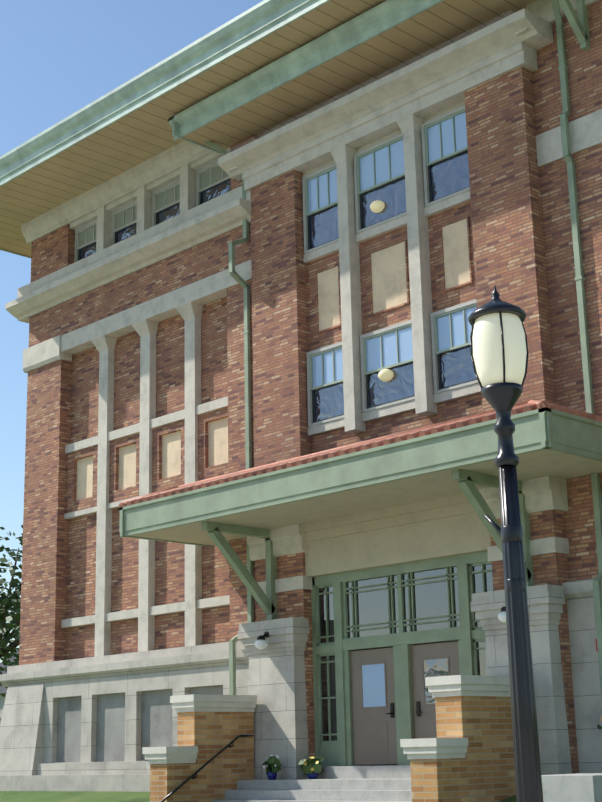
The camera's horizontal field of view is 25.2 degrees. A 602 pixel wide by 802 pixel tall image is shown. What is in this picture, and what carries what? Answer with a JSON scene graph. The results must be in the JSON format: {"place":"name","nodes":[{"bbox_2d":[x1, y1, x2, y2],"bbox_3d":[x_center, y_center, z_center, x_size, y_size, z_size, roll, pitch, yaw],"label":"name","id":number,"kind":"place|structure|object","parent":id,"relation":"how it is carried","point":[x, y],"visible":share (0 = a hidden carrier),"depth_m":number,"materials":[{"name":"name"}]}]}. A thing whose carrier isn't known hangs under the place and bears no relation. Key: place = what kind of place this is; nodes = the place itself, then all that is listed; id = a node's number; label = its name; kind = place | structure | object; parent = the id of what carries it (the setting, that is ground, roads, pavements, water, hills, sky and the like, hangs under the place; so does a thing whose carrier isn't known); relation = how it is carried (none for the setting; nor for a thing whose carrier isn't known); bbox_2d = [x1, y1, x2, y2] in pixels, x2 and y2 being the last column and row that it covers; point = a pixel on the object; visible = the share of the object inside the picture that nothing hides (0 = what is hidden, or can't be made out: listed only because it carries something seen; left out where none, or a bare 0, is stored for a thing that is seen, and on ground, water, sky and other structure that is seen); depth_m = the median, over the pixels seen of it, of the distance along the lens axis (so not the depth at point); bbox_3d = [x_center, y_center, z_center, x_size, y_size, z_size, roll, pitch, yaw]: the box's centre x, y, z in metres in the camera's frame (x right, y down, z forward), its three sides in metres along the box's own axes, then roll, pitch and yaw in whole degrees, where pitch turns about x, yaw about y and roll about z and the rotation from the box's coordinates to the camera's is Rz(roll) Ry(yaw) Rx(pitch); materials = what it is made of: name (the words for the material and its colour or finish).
{"place":"outdoors","nodes":[
{"label":"outdoors","id":0,"kind":"place"},
{"bbox_2d":[0,0,263,662],"label":"sky","id":1,"kind":"structure","parent":0,"point":[58,57],"materials":[{"name":"blue"}]},
{"bbox_2d":[0,791,516,801],"bbox_3d":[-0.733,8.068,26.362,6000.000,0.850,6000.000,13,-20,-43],"label":"ground","id":2,"kind":"structure","parent":0,"point":[63,796],"depth_m":28.89,"materials":[{"name":"green plant"}]},
{"bbox_2d":[0,650,18,721],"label":"neighbour house","id":3,"kind":"structure","parent":2,"relation":"on","point":[4,692],"depth_m":82.35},
{"bbox_2d":[0,606,19,696],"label":"tree","id":4,"kind":"object","parent":2,"relation":"on","point":[9,664],"visible":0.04,"depth_m":63.26,"materials":[{"name":"green plant"}]},
{"bbox_2d":[0,525,22,669],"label":"tree","id":5,"kind":"object","parent":2,"relation":"on","point":[9,600],"visible":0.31,"depth_m":46.14,"materials":[{"name":"green plant"}]},
{"bbox_2d":[0,0,601,801],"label":"school building","id":6,"kind":"structure","parent":2,"relation":"on","point":[406,218],"depth_m":26.57,"materials":[{"name":"brick"}]},
{"bbox_2d":[161,735,252,801],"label":"handrail","id":7,"kind":"object","parent":6,"relation":"attached to","point":[201,768],"visible":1,"depth_m":25.07,"materials":[{"name":"black metal"}]},
{"bbox_2d":[204,141,254,694],"bbox_3d":[-1.532,0.988,28.441,0.610,14.274,0.905,13,-20,-43],"label":"downspout","id":8,"kind":"object","parent":6,"relation":"attached to","point":[247,332],"visible":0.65,"depth_m":28.64,"materials":[{"name":"green paint"}]},
{"bbox_2d":[254,632,268,648],"bbox_3d":[-0.766,4.646,26.174,0.285,0.345,0.270,13,-20,-43],"label":"wall lamp","id":9,"kind":"object","parent":6,"relation":"attached to","point":[261,642],"visible":1,"depth_m":26.09,"materials":[{"name":"white glass"}]},
{"bbox_2d":[262,755,281,779],"bbox_3d":[-0.557,6.863,25.269,0.374,0.459,0.346,13,-20,-43],"label":"potted plant","id":10,"kind":"object","parent":6,"relation":"on","point":[274,764],"visible":1,"depth_m":25.22,"materials":[{"name":"blue"}]},
{"bbox_2d":[298,756,323,778],"bbox_3d":[0.211,6.822,25.083,0.440,0.410,0.444,-7,-16,20],"label":"yellow flower pot","id":11,"kind":"object","parent":6,"relation":"on","point":[310,765],"visible":1,"depth_m":24.98,"materials":[{"name":"blue"}]},
{"bbox_2d":[227,11,517,153],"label":"bird spikes","id":12,"kind":"object","parent":6,"relation":"on","point":[364,83],"visible":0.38,"depth_m":26.91,"materials":[{"name":"grey metal"}]},
{"bbox_2d":[498,606,505,622],"bbox_3d":[3.358,3.462,22.095,0.285,0.345,0.270,13,-20,-43],"label":"wall lamp","id":13,"kind":"object","parent":6,"relation":"attached to","point":[502,616],"visible":0.54,"depth_m":22.00,"materials":[{"name":"white glass"}]},
{"bbox_2d":[558,0,590,50],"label":"roof bracket","id":14,"kind":"object","parent":6,"relation":"attached to","point":[579,24],"visible":1,"depth_m":23.83,"materials":[{"name":"green metal"}]},
{"bbox_2d":[551,0,601,699],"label":"downspout","id":15,"kind":"object","parent":6,"relation":"attached to","point":[563,68],"visible":0.94,"depth_m":23.08,"materials":[{"name":"green paint"}]},
{"bbox_2d":[597,714,601,729],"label":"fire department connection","id":16,"kind":"object","parent":6,"relation":"attached to","point":[599,725],"visible":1,"depth_m":21.23,"materials":[{"name":"silver metal"}]},
{"bbox_2d":[541,773,601,801],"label":"concrete block","id":17,"kind":"structure","parent":2,"relation":"on","point":[581,787],"depth_m":17.69,"materials":[{"name":"grey concrete"}]},
{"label":"walkway pavement","id":18,"kind":"structure","parent":0,"visible":0},
{"bbox_2d":[468,285,542,801],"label":"lamp post","id":19,"kind":"object","parent":18,"relation":"on","point":[499,347],"visible":1,"depth_m":8.11,"materials":[{"name":"black metal"}]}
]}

